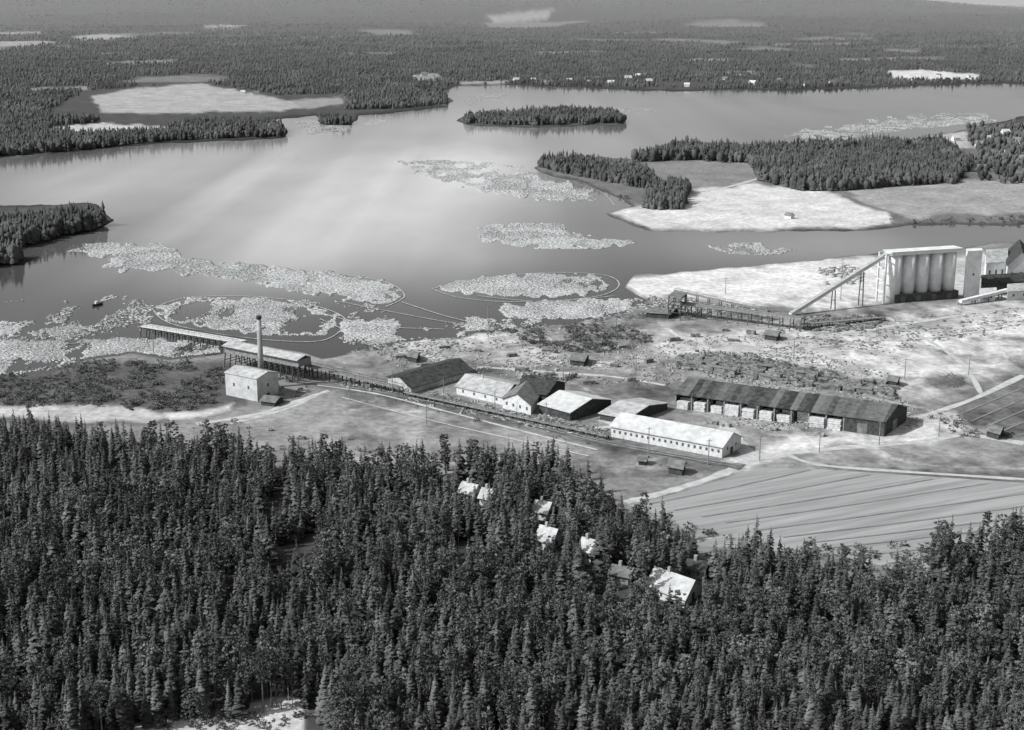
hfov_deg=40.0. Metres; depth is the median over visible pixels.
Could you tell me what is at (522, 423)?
rail
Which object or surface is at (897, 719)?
spruce tree
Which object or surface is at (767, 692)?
pine tree
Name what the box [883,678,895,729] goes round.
spruce tree
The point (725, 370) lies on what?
lumber stack
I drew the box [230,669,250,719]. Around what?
spruce tree
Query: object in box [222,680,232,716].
spruce tree
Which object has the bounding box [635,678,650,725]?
spruce tree
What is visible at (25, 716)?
pine tree
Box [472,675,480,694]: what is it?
pine tree
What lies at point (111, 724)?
spruce tree
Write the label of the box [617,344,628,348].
lumber stack
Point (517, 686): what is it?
spruce tree
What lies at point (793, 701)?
spruce tree
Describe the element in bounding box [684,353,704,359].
lumber stack
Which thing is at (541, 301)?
log boom
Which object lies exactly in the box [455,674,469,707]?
pine tree
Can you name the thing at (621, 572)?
wooden house
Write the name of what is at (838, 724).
spruce tree
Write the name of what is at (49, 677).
pine tree
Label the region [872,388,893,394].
lumber stack
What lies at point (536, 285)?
floating logs
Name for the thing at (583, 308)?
floating logs
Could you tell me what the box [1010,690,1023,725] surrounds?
pine tree
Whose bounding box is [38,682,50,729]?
spruce tree
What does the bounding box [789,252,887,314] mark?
inclined conveyor
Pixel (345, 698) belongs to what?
pine tree
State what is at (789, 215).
village house
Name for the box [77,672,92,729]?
spruce tree
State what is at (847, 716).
pine tree
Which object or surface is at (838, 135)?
floating logs
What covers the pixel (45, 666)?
pine tree
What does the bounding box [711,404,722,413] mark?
lumber stack
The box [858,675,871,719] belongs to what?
spruce tree
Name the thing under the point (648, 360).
lumber stack
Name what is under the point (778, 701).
spruce tree
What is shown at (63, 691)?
spruce tree
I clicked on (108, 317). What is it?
floating logs
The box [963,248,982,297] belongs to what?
concrete tower
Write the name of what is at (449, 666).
pine tree
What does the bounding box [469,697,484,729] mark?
pine tree
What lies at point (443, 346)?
lumber stack
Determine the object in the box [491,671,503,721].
spruce tree
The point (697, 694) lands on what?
spruce tree
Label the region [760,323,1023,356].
gravel road
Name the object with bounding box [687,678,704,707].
birch tree
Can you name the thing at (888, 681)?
pine tree
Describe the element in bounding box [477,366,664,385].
gravel road
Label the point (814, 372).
lumber stack
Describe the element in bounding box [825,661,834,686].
spruce tree
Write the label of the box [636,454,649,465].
field hut
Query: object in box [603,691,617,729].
spruce tree
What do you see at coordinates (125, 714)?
spruce tree
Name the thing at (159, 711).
spruce tree
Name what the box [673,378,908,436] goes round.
timber warehouse
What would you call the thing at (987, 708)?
pine tree
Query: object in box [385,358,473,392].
timber shed
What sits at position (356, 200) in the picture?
lake water
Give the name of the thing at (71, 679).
spruce tree
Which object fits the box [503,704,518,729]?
pine tree
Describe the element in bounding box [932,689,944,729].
spruce tree
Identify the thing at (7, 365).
floating logs
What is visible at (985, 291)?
mill building
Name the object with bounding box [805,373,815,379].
lumber stack
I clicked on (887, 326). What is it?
gravel road
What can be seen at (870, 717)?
spruce tree
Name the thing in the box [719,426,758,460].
gravel road
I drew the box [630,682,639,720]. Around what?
spruce tree
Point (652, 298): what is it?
scrap timber
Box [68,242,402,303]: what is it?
floating logs
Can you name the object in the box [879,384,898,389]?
lumber stack
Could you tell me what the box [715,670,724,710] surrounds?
spruce tree
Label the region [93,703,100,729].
spruce tree
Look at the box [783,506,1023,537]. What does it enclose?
drainage ditch
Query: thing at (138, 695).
spruce tree
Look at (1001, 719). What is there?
pine tree
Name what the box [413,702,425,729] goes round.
spruce tree
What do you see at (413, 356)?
yard hut
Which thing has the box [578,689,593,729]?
spruce tree
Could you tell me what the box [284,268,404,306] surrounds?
log boom
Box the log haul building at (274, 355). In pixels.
[222,340,313,381]
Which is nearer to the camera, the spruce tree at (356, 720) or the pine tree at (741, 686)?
the spruce tree at (356, 720)
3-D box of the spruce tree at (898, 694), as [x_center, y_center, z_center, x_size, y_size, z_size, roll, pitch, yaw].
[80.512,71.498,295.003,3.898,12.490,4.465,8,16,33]
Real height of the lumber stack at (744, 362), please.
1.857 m
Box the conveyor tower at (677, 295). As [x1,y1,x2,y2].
[668,291,686,320]
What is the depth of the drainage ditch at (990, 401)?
541.42 m
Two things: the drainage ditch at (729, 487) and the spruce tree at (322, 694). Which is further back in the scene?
the drainage ditch at (729, 487)
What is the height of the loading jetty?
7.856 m
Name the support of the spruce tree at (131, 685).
on the ground
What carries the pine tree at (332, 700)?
on the ground
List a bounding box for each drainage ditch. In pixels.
[649,470,809,503]
[675,474,870,510]
[701,479,931,516]
[725,483,987,522]
[758,493,1023,529]
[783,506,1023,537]
[807,516,1023,542]
[832,528,993,547]
[858,542,983,555]
[955,387,1023,415]
[970,398,1023,420]
[986,410,1023,425]
[1004,421,1023,430]
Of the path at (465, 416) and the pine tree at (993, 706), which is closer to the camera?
the pine tree at (993, 706)
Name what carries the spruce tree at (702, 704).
on the ground
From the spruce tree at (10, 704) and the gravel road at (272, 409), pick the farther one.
the gravel road at (272, 409)
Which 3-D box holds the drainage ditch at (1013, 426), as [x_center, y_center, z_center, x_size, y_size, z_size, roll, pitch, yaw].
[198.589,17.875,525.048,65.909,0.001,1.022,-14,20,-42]
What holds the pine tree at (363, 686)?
on the ground
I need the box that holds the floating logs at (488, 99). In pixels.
[463,93,507,104]
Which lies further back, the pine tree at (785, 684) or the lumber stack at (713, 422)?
the lumber stack at (713, 422)
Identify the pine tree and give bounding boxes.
[1,670,19,703]
[17,704,30,727]
[19,674,32,717]
[33,664,48,683]
[40,666,58,722]
[48,700,57,719]
[53,698,67,728]
[89,681,106,729]
[110,687,118,721]
[250,648,273,711]
[325,683,343,719]
[328,667,357,703]
[332,680,359,715]
[353,678,377,728]
[361,657,381,689]
[362,694,379,724]
[366,699,385,729]
[389,688,406,713]
[401,698,421,729]
[418,665,440,700]
[441,658,462,689]
[442,677,451,706]
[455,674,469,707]
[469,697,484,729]
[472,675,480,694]
[476,692,490,715]
[478,669,499,700]
[487,672,497,698]
[496,690,511,729]
[498,671,515,728]
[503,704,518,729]
[510,664,528,694]
[510,701,520,726]
[512,672,531,709]
[536,694,549,729]
[537,677,554,726]
[549,679,563,703]
[602,688,610,705]
[608,690,627,729]
[615,668,632,706]
[738,676,747,703]
[741,677,756,715]
[747,679,760,724]
[753,692,759,718]
[757,672,775,712]
[770,683,786,710]
[770,686,782,705]
[783,683,788,697]
[798,689,818,718]
[804,668,823,698]
[815,678,829,691]
[832,700,848,721]
[837,690,849,708]
[842,707,853,729]
[853,651,873,698]
[864,656,884,711]
[870,679,885,710]
[882,684,894,701]
[884,679,895,694]
[896,669,905,692]
[918,683,936,729]
[925,690,935,723]
[950,684,963,709]
[956,653,981,693]
[977,704,995,721]
[979,689,997,719]
[988,676,1005,708]
[996,701,1013,728]
[1009,697,1023,729]
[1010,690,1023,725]
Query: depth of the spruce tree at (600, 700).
292.16 m
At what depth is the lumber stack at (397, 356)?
604.99 m
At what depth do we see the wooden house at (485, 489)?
429.35 m
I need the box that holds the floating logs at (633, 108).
[618,107,654,114]
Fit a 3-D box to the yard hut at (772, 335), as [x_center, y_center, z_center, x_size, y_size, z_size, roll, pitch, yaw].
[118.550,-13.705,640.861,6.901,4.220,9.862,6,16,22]
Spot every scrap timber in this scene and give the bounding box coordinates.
[340,378,610,437]
[347,304,665,353]
[372,335,918,430]
[636,295,769,316]
[670,351,898,400]
[771,307,1023,349]
[802,313,881,331]
[818,265,864,284]
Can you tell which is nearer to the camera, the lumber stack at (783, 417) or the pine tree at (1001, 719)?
the pine tree at (1001, 719)
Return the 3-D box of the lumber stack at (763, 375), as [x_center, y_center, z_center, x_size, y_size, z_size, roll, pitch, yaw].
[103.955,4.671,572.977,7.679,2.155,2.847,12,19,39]
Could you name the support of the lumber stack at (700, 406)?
on the ground
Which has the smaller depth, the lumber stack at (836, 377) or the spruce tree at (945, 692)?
the spruce tree at (945, 692)
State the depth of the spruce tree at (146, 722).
296.46 m
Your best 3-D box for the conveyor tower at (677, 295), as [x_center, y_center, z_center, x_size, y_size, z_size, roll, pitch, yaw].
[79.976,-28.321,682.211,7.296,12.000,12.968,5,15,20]
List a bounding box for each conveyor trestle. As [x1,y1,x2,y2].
[304,362,403,394]
[403,388,609,439]
[669,299,804,331]
[674,288,769,320]
[796,314,884,331]
[958,288,1006,305]
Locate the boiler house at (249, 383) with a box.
[224,365,278,401]
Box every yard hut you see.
[406,350,420,362]
[568,353,588,366]
[644,307,678,318]
[763,329,781,340]
[886,374,900,384]
[985,423,1005,439]
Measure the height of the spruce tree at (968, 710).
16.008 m
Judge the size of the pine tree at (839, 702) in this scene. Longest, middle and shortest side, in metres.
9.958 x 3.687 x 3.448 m
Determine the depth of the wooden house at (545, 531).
394.62 m
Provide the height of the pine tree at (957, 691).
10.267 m
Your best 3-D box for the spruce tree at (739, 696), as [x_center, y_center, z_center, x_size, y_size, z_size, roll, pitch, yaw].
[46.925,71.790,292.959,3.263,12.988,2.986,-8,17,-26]
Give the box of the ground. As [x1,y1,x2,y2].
[0,0,1023,729]
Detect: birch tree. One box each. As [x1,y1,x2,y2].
[33,683,58,724]
[180,688,199,721]
[339,692,355,718]
[345,696,364,728]
[367,692,389,723]
[370,676,394,711]
[490,686,505,723]
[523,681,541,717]
[525,673,541,700]
[644,701,661,717]
[645,699,673,729]
[660,701,679,728]
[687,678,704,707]
[689,691,706,709]
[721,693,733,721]
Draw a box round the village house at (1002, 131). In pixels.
[1000,129,1010,133]
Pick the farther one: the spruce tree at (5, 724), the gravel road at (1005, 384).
the gravel road at (1005, 384)
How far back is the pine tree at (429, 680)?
298.70 m
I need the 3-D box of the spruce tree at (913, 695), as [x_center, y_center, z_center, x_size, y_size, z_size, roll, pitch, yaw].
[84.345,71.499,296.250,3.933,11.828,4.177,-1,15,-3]
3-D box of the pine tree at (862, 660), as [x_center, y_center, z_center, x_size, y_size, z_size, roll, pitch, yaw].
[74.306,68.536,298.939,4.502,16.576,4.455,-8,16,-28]
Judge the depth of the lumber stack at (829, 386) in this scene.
556.12 m
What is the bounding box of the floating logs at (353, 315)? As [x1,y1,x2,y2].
[267,300,483,321]
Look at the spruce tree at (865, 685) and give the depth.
295.63 m
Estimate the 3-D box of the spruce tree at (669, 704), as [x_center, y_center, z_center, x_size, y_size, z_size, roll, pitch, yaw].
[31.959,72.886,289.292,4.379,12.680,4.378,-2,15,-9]
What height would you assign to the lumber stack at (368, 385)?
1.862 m
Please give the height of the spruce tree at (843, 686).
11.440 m
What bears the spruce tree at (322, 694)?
on the ground
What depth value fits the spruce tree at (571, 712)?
291.16 m
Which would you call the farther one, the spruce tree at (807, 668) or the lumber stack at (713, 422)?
the lumber stack at (713, 422)
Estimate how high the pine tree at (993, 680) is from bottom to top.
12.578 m
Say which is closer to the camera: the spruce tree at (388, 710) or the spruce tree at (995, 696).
the spruce tree at (388, 710)
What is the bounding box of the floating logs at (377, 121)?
[295,117,391,134]
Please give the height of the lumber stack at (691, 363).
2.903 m
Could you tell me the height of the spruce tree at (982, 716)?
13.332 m
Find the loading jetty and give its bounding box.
[140,322,246,349]
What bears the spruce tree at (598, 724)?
on the ground
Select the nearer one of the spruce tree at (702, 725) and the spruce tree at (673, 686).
the spruce tree at (702, 725)
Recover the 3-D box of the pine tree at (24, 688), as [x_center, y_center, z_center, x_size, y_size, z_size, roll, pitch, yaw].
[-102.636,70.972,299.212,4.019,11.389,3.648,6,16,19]
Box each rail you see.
[297,382,736,467]
[298,380,737,465]
[299,381,737,466]
[300,379,738,464]
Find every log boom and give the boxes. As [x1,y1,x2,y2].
[151,296,345,341]
[282,298,433,328]
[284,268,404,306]
[321,319,365,343]
[345,302,484,324]
[403,302,486,325]
[432,272,619,301]
[485,296,606,301]
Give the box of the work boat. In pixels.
[92,301,102,306]
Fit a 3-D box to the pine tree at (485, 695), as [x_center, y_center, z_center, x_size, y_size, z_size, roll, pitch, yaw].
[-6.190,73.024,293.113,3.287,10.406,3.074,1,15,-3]
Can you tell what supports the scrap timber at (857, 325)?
on the ground
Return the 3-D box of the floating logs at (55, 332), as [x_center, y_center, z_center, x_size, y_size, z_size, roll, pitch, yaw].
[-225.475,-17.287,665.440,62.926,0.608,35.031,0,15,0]
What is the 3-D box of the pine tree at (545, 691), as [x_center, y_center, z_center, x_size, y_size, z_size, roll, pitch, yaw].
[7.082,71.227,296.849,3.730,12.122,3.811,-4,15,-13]
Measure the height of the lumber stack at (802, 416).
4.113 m
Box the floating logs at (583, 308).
[499,298,644,318]
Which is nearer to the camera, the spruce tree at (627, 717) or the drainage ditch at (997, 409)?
the spruce tree at (627, 717)
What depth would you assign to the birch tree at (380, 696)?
291.92 m
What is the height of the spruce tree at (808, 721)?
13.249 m
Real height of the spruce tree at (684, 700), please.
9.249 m
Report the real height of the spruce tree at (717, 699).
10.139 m
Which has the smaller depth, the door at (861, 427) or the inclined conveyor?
the door at (861, 427)
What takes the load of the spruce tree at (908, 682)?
on the ground
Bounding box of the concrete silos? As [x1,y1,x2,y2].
[875,245,962,303]
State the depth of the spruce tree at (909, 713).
286.77 m
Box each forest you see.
[0,0,1023,10]
[0,1,1023,51]
[0,46,1023,116]
[0,84,447,154]
[0,201,107,263]
[0,398,1023,729]
[463,103,626,124]
[537,132,974,209]
[966,118,1023,183]
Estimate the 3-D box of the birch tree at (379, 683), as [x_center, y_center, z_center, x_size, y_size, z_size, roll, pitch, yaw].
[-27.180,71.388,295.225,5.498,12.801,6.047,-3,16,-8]
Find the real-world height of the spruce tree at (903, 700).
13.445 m
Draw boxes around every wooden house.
[457,478,480,502]
[477,484,492,504]
[531,496,556,520]
[535,521,562,551]
[580,533,594,565]
[608,560,637,584]
[646,566,701,607]
[684,555,711,579]
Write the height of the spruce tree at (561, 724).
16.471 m
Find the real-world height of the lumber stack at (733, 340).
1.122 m
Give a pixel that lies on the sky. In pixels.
(961, 1)
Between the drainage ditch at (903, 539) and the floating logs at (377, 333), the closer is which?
the drainage ditch at (903, 539)
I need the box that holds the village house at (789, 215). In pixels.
[784,212,793,218]
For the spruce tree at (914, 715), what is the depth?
293.48 m
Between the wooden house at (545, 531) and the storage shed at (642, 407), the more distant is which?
the storage shed at (642, 407)
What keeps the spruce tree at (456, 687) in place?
on the ground
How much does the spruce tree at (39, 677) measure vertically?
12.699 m
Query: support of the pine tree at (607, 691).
on the ground
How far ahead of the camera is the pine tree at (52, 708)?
295.15 m
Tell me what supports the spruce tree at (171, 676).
on the ground
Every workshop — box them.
[455,373,516,404]
[501,380,539,414]
[518,377,565,402]
[609,412,742,457]
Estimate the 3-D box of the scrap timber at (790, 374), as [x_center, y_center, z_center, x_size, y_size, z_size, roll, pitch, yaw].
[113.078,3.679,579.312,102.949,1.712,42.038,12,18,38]
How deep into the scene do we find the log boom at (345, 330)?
660.24 m
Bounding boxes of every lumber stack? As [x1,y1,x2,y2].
[361,383,371,388]
[395,354,406,358]
[420,362,431,366]
[438,345,449,348]
[506,352,517,356]
[515,367,529,371]
[545,372,555,375]
[582,380,595,384]
[593,341,601,345]
[610,363,618,366]
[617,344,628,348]
[627,376,635,381]
[643,357,653,362]
[668,337,680,341]
[676,399,690,409]
[680,396,697,406]
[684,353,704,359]
[685,361,701,366]
[690,333,699,336]
[693,401,706,411]
[695,364,713,371]
[698,399,712,408]
[706,360,718,365]
[706,420,718,424]
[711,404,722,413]
[713,365,737,375]
[716,400,729,404]
[719,422,731,427]
[724,403,741,416]
[728,338,739,341]
[735,360,755,363]
[742,407,756,418]
[746,329,755,334]
[747,404,762,415]
[749,372,758,376]
[753,368,764,372]
[757,363,767,370]
[757,372,774,379]
[759,409,773,420]
[765,407,780,418]
[766,371,782,377]
[766,425,778,430]
[770,377,787,381]
[776,413,792,422]
[782,409,796,419]
[795,370,819,376]
[796,366,810,370]
[797,411,811,422]
[801,369,818,377]
[801,379,814,386]
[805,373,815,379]
[809,415,824,428]
[812,431,825,436]
[816,382,840,390]
[818,377,829,382]
[825,375,845,379]
[826,417,842,430]
[835,323,845,326]
[837,381,855,386]
[842,387,854,393]
[846,378,861,383]
[851,385,871,393]
[863,378,874,383]
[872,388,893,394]
[874,378,887,383]
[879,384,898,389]
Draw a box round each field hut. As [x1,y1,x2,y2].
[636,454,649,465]
[666,458,687,475]
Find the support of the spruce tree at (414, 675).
on the ground
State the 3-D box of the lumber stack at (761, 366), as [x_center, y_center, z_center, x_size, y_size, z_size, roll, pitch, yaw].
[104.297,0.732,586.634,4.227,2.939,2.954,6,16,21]
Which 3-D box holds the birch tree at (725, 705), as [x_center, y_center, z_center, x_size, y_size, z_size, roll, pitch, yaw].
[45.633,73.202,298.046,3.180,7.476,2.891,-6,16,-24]
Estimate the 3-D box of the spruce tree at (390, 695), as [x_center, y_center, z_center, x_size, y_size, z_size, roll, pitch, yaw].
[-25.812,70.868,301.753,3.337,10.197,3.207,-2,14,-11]
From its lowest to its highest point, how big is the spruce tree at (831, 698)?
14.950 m
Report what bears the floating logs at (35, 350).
on the lake water
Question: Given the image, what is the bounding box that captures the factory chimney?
[256,315,263,368]
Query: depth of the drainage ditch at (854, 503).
429.76 m
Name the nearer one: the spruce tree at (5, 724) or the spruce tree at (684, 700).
the spruce tree at (5, 724)
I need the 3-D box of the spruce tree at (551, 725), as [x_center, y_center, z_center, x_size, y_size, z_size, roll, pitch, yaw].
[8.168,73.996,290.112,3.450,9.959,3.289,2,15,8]
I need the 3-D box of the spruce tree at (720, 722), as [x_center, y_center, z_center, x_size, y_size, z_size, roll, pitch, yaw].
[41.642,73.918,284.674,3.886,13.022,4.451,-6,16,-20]
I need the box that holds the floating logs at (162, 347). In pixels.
[75,337,221,357]
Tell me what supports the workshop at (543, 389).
on the ground
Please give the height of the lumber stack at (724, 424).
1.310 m
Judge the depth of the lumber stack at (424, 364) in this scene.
590.69 m
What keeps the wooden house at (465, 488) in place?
on the ground
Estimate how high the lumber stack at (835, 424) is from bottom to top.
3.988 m
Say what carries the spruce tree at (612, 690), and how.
on the ground
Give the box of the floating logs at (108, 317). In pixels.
[0,295,154,348]
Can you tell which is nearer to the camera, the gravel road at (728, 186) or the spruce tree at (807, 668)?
the spruce tree at (807, 668)
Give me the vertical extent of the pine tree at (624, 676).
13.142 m
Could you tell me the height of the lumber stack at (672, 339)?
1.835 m
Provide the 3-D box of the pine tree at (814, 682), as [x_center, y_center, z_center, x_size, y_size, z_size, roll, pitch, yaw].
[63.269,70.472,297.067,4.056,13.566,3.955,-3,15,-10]
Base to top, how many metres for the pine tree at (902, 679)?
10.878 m
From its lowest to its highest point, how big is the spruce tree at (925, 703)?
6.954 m
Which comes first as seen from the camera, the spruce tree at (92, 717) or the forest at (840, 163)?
the spruce tree at (92, 717)
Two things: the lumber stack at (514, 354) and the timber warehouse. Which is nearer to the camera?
the timber warehouse
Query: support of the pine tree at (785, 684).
on the ground
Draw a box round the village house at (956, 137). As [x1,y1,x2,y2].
[951,135,960,140]
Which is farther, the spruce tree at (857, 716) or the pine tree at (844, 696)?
the pine tree at (844, 696)
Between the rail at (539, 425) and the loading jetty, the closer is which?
the rail at (539, 425)
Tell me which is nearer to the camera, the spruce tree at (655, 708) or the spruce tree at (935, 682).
the spruce tree at (655, 708)
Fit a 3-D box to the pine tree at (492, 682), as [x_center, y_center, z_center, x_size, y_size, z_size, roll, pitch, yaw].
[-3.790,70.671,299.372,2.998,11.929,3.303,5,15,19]
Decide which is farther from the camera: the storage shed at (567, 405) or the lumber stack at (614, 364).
the lumber stack at (614, 364)
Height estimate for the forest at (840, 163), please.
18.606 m
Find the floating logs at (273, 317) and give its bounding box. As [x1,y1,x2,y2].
[155,297,340,335]
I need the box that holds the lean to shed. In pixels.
[259,395,282,406]
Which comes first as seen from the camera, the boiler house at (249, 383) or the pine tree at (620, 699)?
the pine tree at (620, 699)
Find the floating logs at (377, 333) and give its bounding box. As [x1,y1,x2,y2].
[339,317,546,344]
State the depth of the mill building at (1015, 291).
722.80 m
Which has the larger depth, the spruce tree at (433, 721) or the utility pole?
the utility pole
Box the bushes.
[0,194,1023,729]
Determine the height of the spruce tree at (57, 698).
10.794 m
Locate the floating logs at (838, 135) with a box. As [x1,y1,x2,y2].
[788,113,996,139]
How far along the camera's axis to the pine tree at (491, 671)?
297.47 m
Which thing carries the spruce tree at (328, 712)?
on the ground
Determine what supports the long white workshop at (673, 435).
on the ground
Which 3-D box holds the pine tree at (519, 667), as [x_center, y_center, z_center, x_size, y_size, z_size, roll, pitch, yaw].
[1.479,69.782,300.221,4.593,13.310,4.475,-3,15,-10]
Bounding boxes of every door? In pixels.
[857,423,866,433]
[892,418,896,430]
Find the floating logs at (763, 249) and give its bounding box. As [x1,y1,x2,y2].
[709,242,795,254]
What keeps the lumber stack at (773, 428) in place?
on the ground
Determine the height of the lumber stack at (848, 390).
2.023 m
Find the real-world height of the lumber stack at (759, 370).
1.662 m
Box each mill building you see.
[979,287,996,301]
[980,272,1023,293]
[984,248,1007,274]
[1006,239,1023,272]
[1007,283,1023,300]
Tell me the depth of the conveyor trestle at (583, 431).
518.39 m
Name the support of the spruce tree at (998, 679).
on the ground
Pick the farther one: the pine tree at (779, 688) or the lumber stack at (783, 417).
the lumber stack at (783, 417)
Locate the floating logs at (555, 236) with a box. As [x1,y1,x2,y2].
[478,223,635,248]
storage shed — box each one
[537,390,612,420]
[598,398,668,421]
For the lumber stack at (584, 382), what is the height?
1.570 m
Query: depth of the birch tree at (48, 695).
292.88 m
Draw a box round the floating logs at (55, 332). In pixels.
[0,320,103,336]
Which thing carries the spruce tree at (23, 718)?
on the ground
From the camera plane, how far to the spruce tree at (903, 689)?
299.69 m
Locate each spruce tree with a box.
[0,692,4,715]
[0,695,18,729]
[8,697,19,729]
[12,690,22,729]
[21,701,28,729]
[28,673,40,726]
[37,673,51,714]
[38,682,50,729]
[50,674,58,712]
[58,682,65,726]
[62,683,71,727]
[63,690,80,729]
[66,675,80,719]
[67,671,75,696]
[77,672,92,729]
[78,699,88,729]
[85,673,90,695]
[86,664,99,708]
[91,702,93,726]
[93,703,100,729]
[98,706,105,728]
[103,695,119,729]
[109,671,119,719]
[116,677,135,729]
[125,667,135,703]
[127,686,134,719]
[132,672,143,719]
[140,689,152,728]
[142,674,152,706]
[150,667,170,725]
[162,658,181,712]
[167,681,178,719]
[179,681,194,717]
[194,657,214,716]
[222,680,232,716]
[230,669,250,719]
[313,663,329,723]
[323,668,338,729]
[354,708,360,729]
[366,659,381,723]
[382,707,393,729]
[384,674,396,716]
[394,697,404,729]
[403,659,417,707]
[403,666,416,719]
[407,696,416,729]
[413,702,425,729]
[416,682,424,711]
[423,702,431,729]
[427,677,444,729]
[430,704,437,729]
[445,666,460,717]
[445,677,454,726]
[448,692,458,727]
[454,700,465,729]
[455,660,464,708]
[462,679,476,729]
[474,700,483,729]
[477,669,493,726]
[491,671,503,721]
[508,674,522,726]
[518,702,527,729]
[525,681,538,729]
[538,684,549,722]
[545,672,561,727]
[546,703,557,729]
[554,700,560,726]
[557,678,578,729]
[557,697,566,729]
[562,661,577,704]
[573,689,578,713]
[575,692,590,729]
[578,668,591,705]
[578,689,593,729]
[589,686,599,713]
[592,702,605,729]
[593,679,605,721]
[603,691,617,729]
[604,687,619,729]
[621,708,626,729]
[624,705,632,729]
[627,676,634,710]
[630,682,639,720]
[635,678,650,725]
[647,682,654,706]
[649,697,658,728]
[658,705,664,729]
[660,685,671,710]
[665,693,675,729]
[669,676,680,708]
[674,703,683,729]
[680,684,688,718]
[683,685,697,729]
[691,702,705,729]
[694,687,700,706]
[699,695,704,716]
[703,696,714,729]
[704,673,721,714]
[711,702,723,729]
[712,689,722,716]
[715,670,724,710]
[725,668,743,718]
[730,681,742,722]
[730,690,738,729]
[733,706,743,729]
[753,687,765,727]
[769,668,785,714]
[770,703,779,729]
[773,687,785,713]
[779,697,787,729]
[788,682,800,728]
[797,655,809,712]
[798,705,802,724]
[800,694,815,729]
[813,701,825,729]
[814,677,828,729]
[819,670,838,728]
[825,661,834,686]
[833,703,844,729]
[837,669,849,713]
[845,676,862,728]
[851,706,860,728]
[854,695,863,720]
[857,704,868,729]
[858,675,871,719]
[862,674,871,710]
[866,706,875,729]
[875,672,888,713]
[875,696,886,729]
[875,704,881,729]
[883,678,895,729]
[889,679,902,719]
[889,700,902,729]
[891,703,902,729]
[896,686,915,729]
[899,662,913,694]
[900,681,907,703]
[901,702,911,729]
[902,694,911,729]
[909,680,918,714]
[912,705,916,721]
[913,700,927,729]
[922,694,927,717]
[924,675,938,721]
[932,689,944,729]
[937,668,956,715]
[941,674,949,714]
[941,705,949,729]
[951,693,961,719]
[951,700,964,729]
[960,683,976,729]
[961,681,967,706]
[974,701,981,728]
[975,705,986,729]
[978,680,987,708]
[982,680,994,719]
[991,685,996,723]
[993,669,1000,691]
[993,686,1005,728]
[996,667,1005,695]
[1003,661,1013,708]
[1008,681,1020,729]
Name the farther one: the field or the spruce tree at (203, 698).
the field
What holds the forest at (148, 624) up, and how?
on the ground
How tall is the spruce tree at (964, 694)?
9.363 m
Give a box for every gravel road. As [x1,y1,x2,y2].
[196,390,329,424]
[230,394,318,423]
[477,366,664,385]
[546,420,611,431]
[623,433,1023,503]
[690,178,756,192]
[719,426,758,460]
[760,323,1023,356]
[784,453,1023,479]
[816,304,1023,337]
[886,317,982,393]
[916,375,1023,417]
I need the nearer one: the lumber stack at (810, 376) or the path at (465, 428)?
the path at (465, 428)
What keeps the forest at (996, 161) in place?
on the ground
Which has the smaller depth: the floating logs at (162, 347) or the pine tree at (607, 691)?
the pine tree at (607, 691)
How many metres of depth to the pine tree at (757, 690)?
294.56 m
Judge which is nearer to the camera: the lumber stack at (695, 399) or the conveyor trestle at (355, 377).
the lumber stack at (695, 399)
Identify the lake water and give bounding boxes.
[0,84,1023,377]
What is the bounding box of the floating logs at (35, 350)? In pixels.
[0,340,78,359]
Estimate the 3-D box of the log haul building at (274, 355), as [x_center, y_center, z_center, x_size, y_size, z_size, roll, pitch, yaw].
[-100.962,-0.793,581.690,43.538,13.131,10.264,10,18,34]
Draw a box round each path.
[317,385,597,449]
[342,397,589,455]
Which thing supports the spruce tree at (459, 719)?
on the ground
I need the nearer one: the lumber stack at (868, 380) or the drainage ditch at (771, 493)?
the drainage ditch at (771, 493)
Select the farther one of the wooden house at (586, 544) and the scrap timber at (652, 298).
the scrap timber at (652, 298)
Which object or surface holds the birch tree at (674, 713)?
on the ground
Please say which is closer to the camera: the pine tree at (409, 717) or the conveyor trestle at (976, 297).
the pine tree at (409, 717)
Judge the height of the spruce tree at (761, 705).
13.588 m
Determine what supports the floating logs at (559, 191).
on the lake water
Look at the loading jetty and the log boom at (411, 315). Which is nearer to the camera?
the loading jetty
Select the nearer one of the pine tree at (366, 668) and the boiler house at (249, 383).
the pine tree at (366, 668)
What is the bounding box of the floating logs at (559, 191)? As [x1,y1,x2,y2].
[395,160,596,200]
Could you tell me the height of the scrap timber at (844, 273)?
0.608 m
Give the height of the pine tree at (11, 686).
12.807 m
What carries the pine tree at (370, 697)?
on the ground
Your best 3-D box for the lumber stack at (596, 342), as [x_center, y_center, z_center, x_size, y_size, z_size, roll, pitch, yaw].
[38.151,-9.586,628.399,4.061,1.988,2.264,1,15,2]
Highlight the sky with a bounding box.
[931,0,1023,2]
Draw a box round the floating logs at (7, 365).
[0,353,104,375]
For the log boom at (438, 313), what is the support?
on the lake water
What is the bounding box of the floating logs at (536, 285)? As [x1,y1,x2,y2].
[439,273,608,297]
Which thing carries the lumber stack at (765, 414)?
on the ground
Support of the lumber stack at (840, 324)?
on the ground
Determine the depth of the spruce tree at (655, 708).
287.51 m
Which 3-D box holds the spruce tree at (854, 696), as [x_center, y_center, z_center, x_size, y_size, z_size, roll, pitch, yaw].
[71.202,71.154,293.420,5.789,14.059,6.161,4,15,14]
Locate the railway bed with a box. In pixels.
[287,378,745,469]
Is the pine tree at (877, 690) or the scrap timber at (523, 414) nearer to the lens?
the pine tree at (877, 690)
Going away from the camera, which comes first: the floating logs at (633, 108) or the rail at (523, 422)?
the rail at (523, 422)
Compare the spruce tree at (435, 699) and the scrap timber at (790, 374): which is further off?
the scrap timber at (790, 374)
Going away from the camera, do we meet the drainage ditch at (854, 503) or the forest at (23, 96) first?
the drainage ditch at (854, 503)
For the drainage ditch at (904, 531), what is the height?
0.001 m
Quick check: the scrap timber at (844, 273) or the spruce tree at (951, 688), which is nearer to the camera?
the spruce tree at (951, 688)

